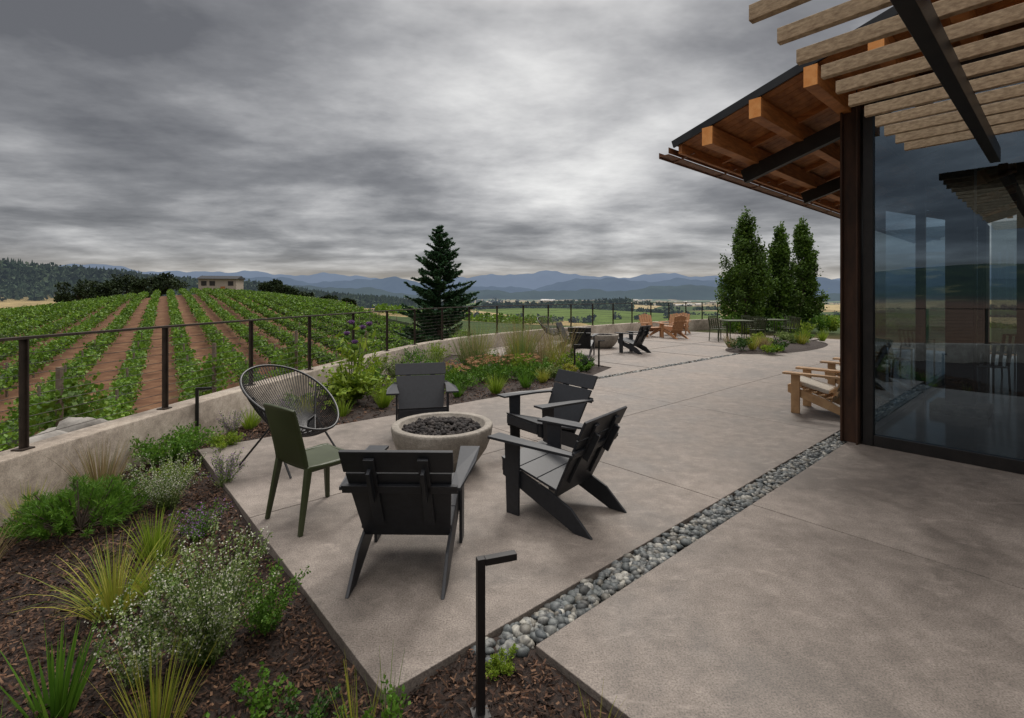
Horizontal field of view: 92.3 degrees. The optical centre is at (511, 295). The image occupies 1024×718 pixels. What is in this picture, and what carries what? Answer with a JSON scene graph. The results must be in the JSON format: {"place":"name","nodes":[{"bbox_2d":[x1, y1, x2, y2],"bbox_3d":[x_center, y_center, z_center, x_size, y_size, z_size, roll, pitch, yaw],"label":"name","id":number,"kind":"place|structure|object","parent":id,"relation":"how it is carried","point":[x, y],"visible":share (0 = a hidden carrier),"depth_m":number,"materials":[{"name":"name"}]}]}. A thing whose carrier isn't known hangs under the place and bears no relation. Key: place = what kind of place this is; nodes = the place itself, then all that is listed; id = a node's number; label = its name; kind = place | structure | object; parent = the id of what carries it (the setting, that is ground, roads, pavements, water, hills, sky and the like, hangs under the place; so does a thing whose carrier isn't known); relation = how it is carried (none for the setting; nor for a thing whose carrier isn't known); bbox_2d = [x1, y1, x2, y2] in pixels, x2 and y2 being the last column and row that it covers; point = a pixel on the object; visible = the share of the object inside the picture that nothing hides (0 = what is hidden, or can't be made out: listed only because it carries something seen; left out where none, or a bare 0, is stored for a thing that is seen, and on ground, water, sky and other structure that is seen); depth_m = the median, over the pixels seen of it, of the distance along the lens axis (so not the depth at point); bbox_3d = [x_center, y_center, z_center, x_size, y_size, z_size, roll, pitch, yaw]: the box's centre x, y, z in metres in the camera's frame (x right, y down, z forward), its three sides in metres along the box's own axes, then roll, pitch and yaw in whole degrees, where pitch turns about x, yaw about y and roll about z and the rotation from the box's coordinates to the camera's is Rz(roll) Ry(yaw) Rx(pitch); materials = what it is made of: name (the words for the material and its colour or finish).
{"place":"outdoors","nodes":[
{"label":"outdoors","id":0,"kind":"place"},
{"bbox_2d":[0,268,839,447],"bbox_3d":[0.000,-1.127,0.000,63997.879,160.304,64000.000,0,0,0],"label":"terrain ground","id":1,"kind":"structure","parent":0,"point":[163,318],"depth_m":50.31,"materials":[{"name":"soil"}]},
{"bbox_2d":[18,417,110,446],"bbox_3d":[-5.088,1.702,3.746,1.747,1.039,4.806,0,0,3],"label":"boulder pile","id":2,"kind":"object","parent":1,"relation":"on","point":[67,422],"visible":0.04,"depth_m":5.28,"materials":[{"name":"stone"}]},
{"bbox_2d":[53,278,93,302],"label":"oak tree","id":3,"kind":"object","parent":1,"relation":"on","point":[67,296],"visible":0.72,"depth_m":177.49,"materials":[{"name":"green plant"}]},
{"bbox_2d":[80,280,122,299],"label":"oak tree","id":4,"kind":"object","parent":1,"relation":"on","point":[94,291],"visible":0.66,"depth_m":167.75,"materials":[{"name":"green plant"}]},
{"bbox_2d":[104,273,149,299],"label":"oak tree","id":5,"kind":"object","parent":1,"relation":"on","point":[126,282],"visible":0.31,"depth_m":175.01,"materials":[{"name":"green plant"}]},
{"bbox_2d":[128,277,162,297],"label":"oak tree","id":6,"kind":"object","parent":1,"relation":"on","point":[139,286],"visible":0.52,"depth_m":169.28,"materials":[{"name":"green plant"}]},
{"bbox_2d":[144,272,189,295],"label":"oak tree","id":7,"kind":"object","parent":1,"relation":"on","point":[163,282],"visible":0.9,"depth_m":154.87,"materials":[{"name":"green plant"}]},
{"bbox_2d":[0,257,441,307],"bbox_3d":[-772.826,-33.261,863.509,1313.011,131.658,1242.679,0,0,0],"label":"wooded hill firs","id":8,"kind":"object","parent":1,"relation":"on","point":[76,272],"visible":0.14,"depth_m":850.78,"materials":[{"name":"green plant"}]},
{"bbox_2d":[196,276,245,289],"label":"farmhouse","id":9,"kind":"object","parent":1,"relation":"on","point":[225,282],"visible":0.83,"depth_m":129.37,"materials":[{"name":"paint"}]},
{"bbox_2d":[0,258,443,307],"bbox_3d":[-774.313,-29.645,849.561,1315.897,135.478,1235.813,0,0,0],"label":"wooded hill broadleaf trees","id":10,"kind":"object","parent":1,"relation":"on","point":[44,292],"visible":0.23,"depth_m":824.73,"materials":[{"name":"green plant"}]},
{"bbox_2d":[0,287,478,451],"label":"vineyard","id":11,"kind":"object","parent":1,"relation":"on","point":[25,319],"visible":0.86,"depth_m":36.76,"materials":[{"name":"green plant"}]},
{"bbox_2d":[256,279,284,292],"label":"oak tree","id":12,"kind":"object","parent":1,"relation":"on","point":[275,286],"visible":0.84,"depth_m":163.09,"materials":[{"name":"green plant"}]},
{"bbox_2d":[0,318,768,526],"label":"concrete wall","id":13,"kind":"structure","parent":1,"relation":"on","point":[19,468],"depth_m":4.91,"materials":[{"name":"concrete"}]},
{"bbox_2d":[0,302,719,451],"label":"cable railing","id":14,"kind":"object","parent":13,"relation":"on","point":[24,405],"visible":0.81,"depth_m":5.36,"materials":[{"name":"metal"}]},
{"bbox_2d":[0,355,811,717],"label":"garden bed","id":15,"kind":"object","parent":1,"relation":"on","point":[390,411],"visible":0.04,"depth_m":2.34,"materials":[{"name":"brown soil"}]},
{"bbox_2d":[0,477,64,526],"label":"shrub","id":16,"kind":"object","parent":15,"relation":"on","point":[22,500],"visible":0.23,"depth_m":3.60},
{"bbox_2d":[0,615,112,717],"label":"iris clump","id":17,"kind":"object","parent":15,"relation":"on","point":[60,695],"visible":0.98,"depth_m":1.99,"materials":[{"name":"green plant"}]},
{"bbox_2d":[0,472,152,542],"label":"mugo pine","id":18,"kind":"object","parent":15,"relation":"on","point":[59,512],"visible":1,"depth_m":3.46,"materials":[{"name":"green plant"}]},
{"bbox_2d":[50,434,141,489],"bbox_3d":[-3.567,1.453,4.273,0.567,0.501,0.666,0,0,0],"label":"dry grass clump","id":19,"kind":"object","parent":15,"relation":"on","point":[104,466],"visible":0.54,"depth_m":4.24,"materials":[{"name":"plant"}]},
{"bbox_2d":[6,523,203,621],"bbox_3d":[-2.116,1.479,2.616,0.777,0.472,0.780,0,0,0],"label":"yellow grass clump","id":20,"kind":"object","parent":15,"relation":"on","point":[109,593],"visible":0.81,"depth_m":2.61,"materials":[{"name":"plant"}]},
{"bbox_2d":[84,570,174,687],"bbox_3d":[-1.608,1.472,2.136,0.335,0.421,0.313,0,0,17],"label":"calamint plant","id":21,"kind":"object","parent":15,"relation":"on","point":[144,662],"visible":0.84,"depth_m":2.10,"materials":[{"name":"green plant"}]},
{"bbox_2d":[85,622,220,717],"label":"dry grass clump","id":22,"kind":"object","parent":15,"relation":"on","point":[155,711],"visible":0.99,"depth_m":1.92,"materials":[{"name":"plant"}]},
{"bbox_2d":[118,502,188,562],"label":"green grass clump","id":23,"kind":"object","parent":15,"relation":"on","point":[157,535],"visible":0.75,"depth_m":3.19,"materials":[{"name":"green plant"}]},
{"bbox_2d":[113,533,206,599],"bbox_3d":[-2.017,1.540,2.772,0.487,0.325,0.504,0,0,41],"label":"yellow grass clump","id":24,"kind":"object","parent":15,"relation":"on","point":[168,566],"visible":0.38,"depth_m":2.79,"materials":[{"name":"green plant"}]},
{"bbox_2d":[121,444,206,510],"bbox_3d":[-2.756,1.459,3.911,0.572,0.499,0.543,0,0,38],"label":"calamint plant","id":25,"kind":"object","parent":15,"relation":"on","point":[166,492],"visible":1,"depth_m":3.87,"materials":[{"name":"green plant"}]},
{"bbox_2d":[147,455,202,479],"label":"lime shrub","id":26,"kind":"object","parent":15,"relation":"on","point":[160,471],"visible":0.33,"depth_m":4.53,"materials":[{"name":"green plant"}]},
{"bbox_2d":[129,421,226,465],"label":"green shrub","id":27,"kind":"object","parent":15,"relation":"on","point":[189,440],"visible":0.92,"depth_m":4.88,"materials":[{"name":"green plant"}]},
{"bbox_2d":[168,497,232,541],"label":"salvia plant","id":28,"kind":"object","parent":15,"relation":"on","point":[200,523],"visible":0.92,"depth_m":3.44,"materials":[{"name":"green plant"}]},
{"bbox_2d":[123,514,278,667],"bbox_3d":[-1.410,1.400,2.279,0.605,0.588,0.611,0,0,0],"label":"calamint plant","id":29,"kind":"object","parent":15,"relation":"on","point":[213,621],"visible":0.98,"depth_m":2.21,"materials":[{"name":"green plant"}]},
{"bbox_2d":[195,387,211,436],"bbox_3d":[-3.546,1.390,5.639,0.185,0.680,0.070,0,0,-19],"label":"path light","id":30,"kind":"object","parent":15,"relation":"on","point":[197,389],"visible":0.79,"depth_m":5.61,"materials":[{"name":"metal"}]},
{"bbox_2d":[202,447,244,487],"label":"calamint plant","id":31,"kind":"object","parent":15,"relation":"on","point":[226,478],"visible":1,"depth_m":4.34,"materials":[{"name":"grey plant"}]},
{"bbox_2d":[204,431,245,451],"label":"lime shrub","id":32,"kind":"object","parent":15,"relation":"on","point":[220,443],"visible":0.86,"depth_m":5.41,"materials":[{"name":"green plant"}]},
{"bbox_2d":[216,410,245,435],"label":"lavender plant","id":33,"kind":"object","parent":15,"relation":"on","point":[227,426],"visible":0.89,"depth_m":5.85,"materials":[{"name":"grey plant"}]},
{"bbox_2d":[232,405,260,429],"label":"yellow grass clump","id":34,"kind":"object","parent":15,"relation":"on","point":[249,423],"visible":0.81,"depth_m":6.19,"materials":[{"name":"green plant"}]},
{"bbox_2d":[231,661,300,717],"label":"groundcover","id":35,"kind":"object","parent":15,"relation":"on","point":[252,697],"visible":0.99,"depth_m":2.05,"materials":[{"name":"green plant"}]},
{"bbox_2d":[231,558,310,638],"bbox_3d":[-1.239,1.545,2.481,0.376,0.365,0.292,0,0,10],"label":"calamint plant","id":36,"kind":"object","parent":15,"relation":"on","point":[264,618],"visible":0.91,"depth_m":2.48,"materials":[{"name":"green plant"}]},
{"bbox_2d":[272,684,340,717],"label":"groundcover","id":37,"kind":"object","parent":15,"relation":"on","point":[312,707],"visible":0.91,"depth_m":1.97,"materials":[{"name":"green plant"}]},
{"bbox_2d":[307,320,396,408],"bbox_3d":[-2.446,1.031,7.688,1.320,1.316,1.502,0,0,0],"label":"artichoke thistle","id":38,"kind":"object","parent":15,"relation":"on","point":[356,384],"visible":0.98,"depth_m":7.61,"materials":[{"name":"green plant"}]},
{"bbox_2d":[326,650,384,717],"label":"grass sprig","id":39,"kind":"object","parent":15,"relation":"on","point":[348,694],"depth_m":1.92,"materials":[{"name":"plant"}]},
{"bbox_2d":[365,350,391,374],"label":"perennial shrub","id":40,"kind":"object","parent":15,"relation":"on","point":[385,359],"visible":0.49,"depth_m":9.92,"materials":[{"name":"green plant"}]},
{"bbox_2d":[370,383,394,407],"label":"grass clump","id":41,"kind":"object","parent":15,"relation":"on","point":[383,401],"visible":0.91,"depth_m":7.41,"materials":[{"name":"green plant"}]},
{"bbox_2d":[364,646,405,716],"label":"grass sprig","id":42,"kind":"object","parent":15,"relation":"on","point":[386,686],"depth_m":1.96,"materials":[{"name":"green plant"}]},
{"bbox_2d":[361,674,410,717],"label":"groundcover","id":43,"kind":"object","parent":15,"relation":"on","point":[389,710],"visible":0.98,"depth_m":1.88,"materials":[{"name":"green plant"}]},
{"bbox_2d":[381,353,417,378],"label":"perennial shrub","id":44,"kind":"object","parent":15,"relation":"on","point":[388,369],"visible":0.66,"depth_m":9.56,"materials":[{"name":"green plant"}]},
{"bbox_2d":[401,344,428,362],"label":"perennial shrub","id":45,"kind":"object","parent":15,"relation":"on","point":[409,356],"visible":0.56,"depth_m":11.16,"materials":[{"name":"green plant"}]},
{"bbox_2d":[419,341,451,361],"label":"perennial shrub","id":46,"kind":"object","parent":15,"relation":"on","point":[436,352],"visible":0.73,"depth_m":12.15,"materials":[{"name":"green plant"}]},
{"bbox_2d":[438,359,488,390],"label":"yarrow plant","id":47,"kind":"object","parent":15,"relation":"on","point":[462,377],"visible":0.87,"depth_m":8.93,"materials":[{"name":"green plant"}]},
{"bbox_2d":[456,319,503,369],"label":"feather grass","id":48,"kind":"object","parent":15,"relation":"on","point":[467,352],"depth_m":10.83,"materials":[{"name":"plant"}]},
{"bbox_2d":[462,354,510,388],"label":"yarrow plant","id":49,"kind":"object","parent":15,"relation":"on","point":[482,369],"visible":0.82,"depth_m":9.63,"materials":[{"name":"green plant"}]},
{"bbox_2d":[470,550,516,717],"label":"path light","id":50,"kind":"object","parent":15,"relation":"on","point":[479,710],"visible":1,"depth_m":1.96,"materials":[{"name":"metal"}]},
{"bbox_2d":[482,370,510,393],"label":"grass clump","id":51,"kind":"object","parent":15,"relation":"on","point":[496,389],"visible":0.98,"depth_m":8.46,"materials":[{"name":"green plant"}]},
{"bbox_2d":[482,353,517,379],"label":"yarrow plant","id":52,"kind":"object","parent":15,"relation":"on","point":[506,367],"visible":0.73,"depth_m":9.85,"materials":[{"name":"green plant"}]},
{"bbox_2d":[485,643,517,680],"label":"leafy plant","id":53,"kind":"object","parent":15,"relation":"on","point":[496,663],"visible":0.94,"depth_m":2.18,"materials":[{"name":"green plant"}]},
{"bbox_2d":[509,365,538,379],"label":"perennial shrub","id":54,"kind":"object","parent":15,"relation":"on","point":[521,370],"visible":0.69,"depth_m":9.66,"materials":[{"name":"green plant"}]},
{"bbox_2d":[511,353,542,380],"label":"yarrow plant","id":55,"kind":"object","parent":15,"relation":"on","point":[531,364],"visible":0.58,"depth_m":9.95,"materials":[{"name":"green plant"}]},
{"bbox_2d":[548,351,581,369],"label":"perennial shrub","id":56,"kind":"object","parent":15,"relation":"on","point":[564,359],"visible":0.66,"depth_m":11.12,"materials":[{"name":"green plant"}]},
{"bbox_2d":[393,225,481,342],"bbox_3d":[-2.789,-0.074,18.541,3.402,5.261,3.407,0,0,0],"label":"fir tree","id":57,"kind":"object","parent":1,"relation":"on","point":[443,273],"visible":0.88,"depth_m":18.27,"materials":[{"name":"green plant"}]},
{"bbox_2d":[190,279,839,322],"bbox_3d":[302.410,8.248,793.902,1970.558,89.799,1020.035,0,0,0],"label":"valley trees","id":58,"kind":"object","parent":1,"relation":"on","point":[647,302],"visible":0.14,"depth_m":438.89,"materials":[{"name":"green plant"}]},
{"bbox_2d":[478,296,634,310],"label":"woodland trees","id":59,"kind":"object","parent":1,"relation":"on","point":[597,305],"visible":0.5,"depth_m":906.50,"materials":[{"name":"green plant"}]},
{"bbox_2d":[372,303,839,324],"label":"valley vineyard rows","id":60,"kind":"object","parent":1,"relation":"on","point":[384,306],"visible":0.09,"depth_m":100.13,"materials":[{"name":"green plant"}]},
{"bbox_2d":[721,312,742,333],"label":"boundary shrub","id":61,"kind":"object","parent":1,"relation":"on","point":[733,324],"visible":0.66,"depth_m":22.39,"materials":[{"name":"green plant"}]},
{"bbox_2d":[714,205,777,331],"bbox_3d":[11.064,-1.157,23.674,2.854,6.330,2.860,0,0,0],"label":"columnar hornbeam tree","id":62,"kind":"object","parent":1,"relation":"on","point":[747,275],"visible":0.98,"depth_m":23.21,"materials":[{"name":"green plant"}]},
{"bbox_2d":[761,221,805,332],"bbox_3d":[13.234,-0.846,24.314,2.098,5.714,2.144,0,0,0],"label":"columnar hornbeam tree","id":63,"kind":"object","parent":1,"relation":"on","point":[785,297],"visible":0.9,"depth_m":23.87,"materials":[{"name":"green plant"}]},
{"bbox_2d":[782,217,829,329],"bbox_3d":[14.546,-1.030,24.678,2.252,5.994,2.295,0,0,0],"label":"columnar hornbeam tree","id":64,"kind":"object","parent":1,"relation":"on","point":[806,273],"visible":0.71,"depth_m":24.26,"materials":[{"name":"green plant"}]},
{"bbox_2d":[810,313,830,331],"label":"boundary shrub","id":65,"kind":"object","parent":1,"relation":"on","point":[821,323],"visible":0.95,"depth_m":22.87,"materials":[{"name":"green plant"}]},
{"bbox_2d":[0,0,892,282],"label":"sky","id":66,"kind":"structure","parent":0,"point":[274,137],"materials":[{"name":"grey"}]},
{"bbox_2d":[59,264,839,288],"bbox_3d":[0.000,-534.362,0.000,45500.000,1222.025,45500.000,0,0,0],"label":"mountain range","id":67,"kind":"structure","parent":0,"point":[539,279],"depth_m":19426.76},
{"bbox_2d":[488,312,534,359],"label":"feather grass","id":68,"kind":"object","parent":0,"point":[511,335],"depth_m":11.92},
{"bbox_2d":[500,317,542,362],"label":"feather grass","id":69,"kind":"object","parent":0,"point":[522,344],"depth_m":11.12,"materials":[{"name":"green plant"}]},
{"bbox_2d":[518,317,560,366],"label":"feather grass","id":70,"kind":"object","parent":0,"point":[541,353],"depth_m":11.23,"materials":[{"name":"plant"}]},
{"bbox_2d":[244,276,839,294],"bbox_3d":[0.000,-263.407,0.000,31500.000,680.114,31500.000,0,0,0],"label":"mountain range","id":71,"kind":"structure","parent":0,"point":[394,284],"depth_m":13290.26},
{"bbox_2d":[541,327,570,367],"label":"feather grass","id":72,"kind":"object","parent":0,"point":[555,354],"depth_m":11.45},
{"bbox_2d":[292,284,839,300],"bbox_3d":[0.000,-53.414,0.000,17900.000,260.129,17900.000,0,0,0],"label":"distant hills","id":73,"kind":"structure","parent":0,"point":[691,292],"depth_m":7364.39,"materials":[{"name":"blue"}]},
{"bbox_2d":[543,317,589,359],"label":"feather grass","id":74,"kind":"object","parent":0,"point":[565,348],"depth_m":11.99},
{"bbox_2d":[198,331,1023,717],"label":"concrete patio","id":75,"kind":"structure","parent":0,"point":[854,581],"depth_m":3.04,"materials":[{"name":"grey concrete"}]},
{"bbox_2d":[239,364,338,478],"bbox_3d":[-2.168,1.183,4.859,1.004,0.932,0.832,0,0,28],"label":"woven cord chair","id":76,"kind":"object","parent":75,"relation":"on","point":[308,423],"visible":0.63,"depth_m":4.98,"materials":[{"name":"black plastic"}]},
{"bbox_2d":[263,403,344,536],"bbox_3d":[-1.497,1.212,3.683,0.480,0.876,0.571,0,0,37],"label":"olive side chair","id":77,"kind":"object","parent":75,"relation":"on","point":[287,438],"visible":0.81,"depth_m":3.52,"materials":[{"name":"plastic"}]},
{"bbox_2d":[338,445,479,599],"bbox_3d":[-0.631,1.249,3.086,0.790,0.801,0.828,0,0,1],"label":"adirondack chair","id":78,"kind":"object","parent":75,"relation":"on","point":[407,492],"visible":1,"depth_m":2.82,"materials":[{"name":"black plastic"}]},
{"bbox_2d":[386,362,458,420],"bbox_3d":[-1.072,1.249,5.833,0.790,0.801,0.828,0,0,-12],"label":"adirondack chair","id":79,"kind":"object","parent":75,"relation":"on","point":[420,390],"visible":0.82,"depth_m":6.05,"materials":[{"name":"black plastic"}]},
{"bbox_2d":[391,412,492,471],"bbox_3d":[-0.667,1.424,4.720,0.964,0.452,0.964,0,0,0],"label":"fire pit bowl","id":80,"kind":"object","parent":75,"relation":"on","point":[454,431],"visible":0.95,"depth_m":4.50,"materials":[{"name":"concrete"}]},
{"bbox_2d":[497,369,597,447],"bbox_3d":[0.405,1.249,5.231,0.828,0.801,0.790,0,0,-35],"label":"adirondack chair","id":81,"kind":"object","parent":75,"relation":"on","point":[567,401],"visible":0.83,"depth_m":5.25,"materials":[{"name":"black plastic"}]},
{"bbox_2d":[487,406,626,539],"bbox_3d":[0.383,1.249,3.786,0.828,0.801,0.790,0,0,38],"label":"adirondack chair","id":82,"kind":"object","parent":75,"relation":"on","point":[551,464],"visible":1,"depth_m":3.68,"materials":[{"name":"black plastic"}]},
{"bbox_2d":[568,327,598,357],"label":"adirondack chair","id":83,"kind":"object","parent":75,"relation":"on","point":[585,341],"visible":0.76,"depth_m":13.29,"materials":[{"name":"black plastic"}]},
{"bbox_2d":[591,333,618,347],"bbox_3d":[2.900,1.422,15.600,0.964,0.455,0.964,0,0,0],"label":"fire pit bowl","id":84,"kind":"object","parent":75,"relation":"on","point":[611,340],"visible":0.78,"depth_m":15.24,"materials":[{"name":"concrete"}]},
{"bbox_2d":[614,325,651,354],"bbox_3d":[3.540,1.249,14.263,0.828,0.801,0.790,0,0,43],"label":"adirondack chair","id":85,"kind":"object","parent":75,"relation":"on","point":[642,334],"visible":1,"depth_m":14.17,"materials":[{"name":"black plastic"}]},
{"bbox_2d":[638,314,662,336],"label":"wooden adirondack chair","id":86,"kind":"object","parent":75,"relation":"on","point":[644,320],"visible":0.71,"depth_m":20.14,"materials":[{"name":"red wood"}]},
{"bbox_2d":[471,438,844,669],"bbox_3d":[1.815,1.675,3.954,5.190,0.090,0.247,0,0,-41],"label":"pebble strip","id":87,"kind":"object","parent":75,"relation":"on","point":[547,620],"visible":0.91,"depth_m":3.02,"materials":[{"name":"gravel"}]},
{"bbox_2d":[597,353,738,378],"bbox_3d":[6.066,1.674,13.693,12.732,0.105,0.233,0,0,-41],"label":"pebble strip","id":88,"kind":"object","parent":75,"relation":"on","point":[668,365],"visible":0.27,"depth_m":11.61,"materials":[{"name":"gravel"}]},
{"bbox_2d":[658,315,688,338],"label":"wooden adirondack chair","id":89,"kind":"object","parent":75,"relation":"on","point":[678,323],"visible":0.99,"depth_m":18.98,"materials":[{"name":"red wood"}]},
{"bbox_2d":[725,340,827,353],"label":"planting island","id":90,"kind":"structure","parent":75,"relation":"on","point":[797,347],"depth_m":14.79,"materials":[{"name":"brown soil"}]},
{"bbox_2d":[782,366,839,414],"bbox_3d":[4.441,1.194,6.911,0.948,0.911,0.800,0,0,44],"label":"wooden adirondack chair","id":91,"kind":"object","parent":75,"relation":"on","point":[807,383],"visible":0.68,"depth_m":6.89,"materials":[{"name":"brown wood"}]},
{"bbox_2d":[820,357,839,392],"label":"wooden adirondack chair","id":92,"kind":"object","parent":75,"relation":"on","point":[833,366],"visible":0.23,"depth_m":8.03,"materials":[{"name":"brown wood"}]},
{"bbox_2d":[840,90,860,444],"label":"corner column","id":93,"kind":"structure","parent":75,"relation":"on","point":[850,276],"depth_m":5.54,"materials":[{"name":"metal"}]},
{"bbox_2d":[749,0,1023,162],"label":"pergola","id":94,"kind":"object","parent":93,"relation":"attached to","point":[932,39],"visible":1,"depth_m":2.87,"materials":[{"name":"brown wood"}]},
{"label":"interior floor","id":95,"kind":"structure","parent":0,"visible":0},
{"bbox_2d":[861,65,1023,474],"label":"window frames","id":96,"kind":"structure","parent":95,"relation":"on","point":[869,437],"depth_m":5.41,"materials":[{"name":"metal"}]},
{"bbox_2d":[741,45,1023,203],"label":"steel rafters","id":97,"kind":"object","parent":96,"relation":"attached to","point":[824,137],"visible":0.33,"depth_m":6.16,"materials":[{"name":"metal"}]},
{"bbox_2d":[679,9,984,211],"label":"purlins","id":98,"kind":"object","parent":97,"relation":"on","point":[776,120],"visible":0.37,"depth_m":5.94,"materials":[{"name":"brown wood"}]},
{"bbox_2d":[659,148,839,218],"bbox_3d":[7.652,-1.740,10.993,15.265,0.122,0.310,0,0,-41],"label":"gutter","id":99,"kind":"object","parent":98,"relation":"attached to","point":[694,166],"visible":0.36,"depth_m":7.26,"materials":[{"name":"brown metal"}]},
{"bbox_2d":[671,6,897,147],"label":"metal roof","id":100,"kind":"structure","parent":98,"relation":"attached to","point":[797,69],"depth_m":5.22,"materials":[{"name":"metal"}]},
{"bbox_2d":[682,0,1023,205],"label":"roof decking","id":101,"kind":"object","parent":100,"relation":"on","point":[793,98],"visible":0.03,"depth_m":5.67,"materials":[{"name":"brown wood"}]},
{"bbox_2d":[702,38,883,145],"bbox_3d":[5.778,-2.633,1.601,0.008,1.912,10.852,0,0,-41],"label":"purlin end grain","id":102,"kind":"object","parent":98,"relation":"attached to","point":[810,75],"visible":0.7,"depth_m":4.88},
{"bbox_2d":[721,0,1023,205],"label":"common rafters","id":103,"kind":"object","parent":98,"relation":"attached to","point":[799,119],"visible":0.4,"depth_m":6.16,"materials":[{"name":"brown wood"}]},
{"bbox_2d":[874,82,1023,460],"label":"front glazing","id":104,"kind":"structure","parent":96,"relation":"attached to","point":[949,295],"depth_m":4.94,"materials":[{"name":"clear glass"}]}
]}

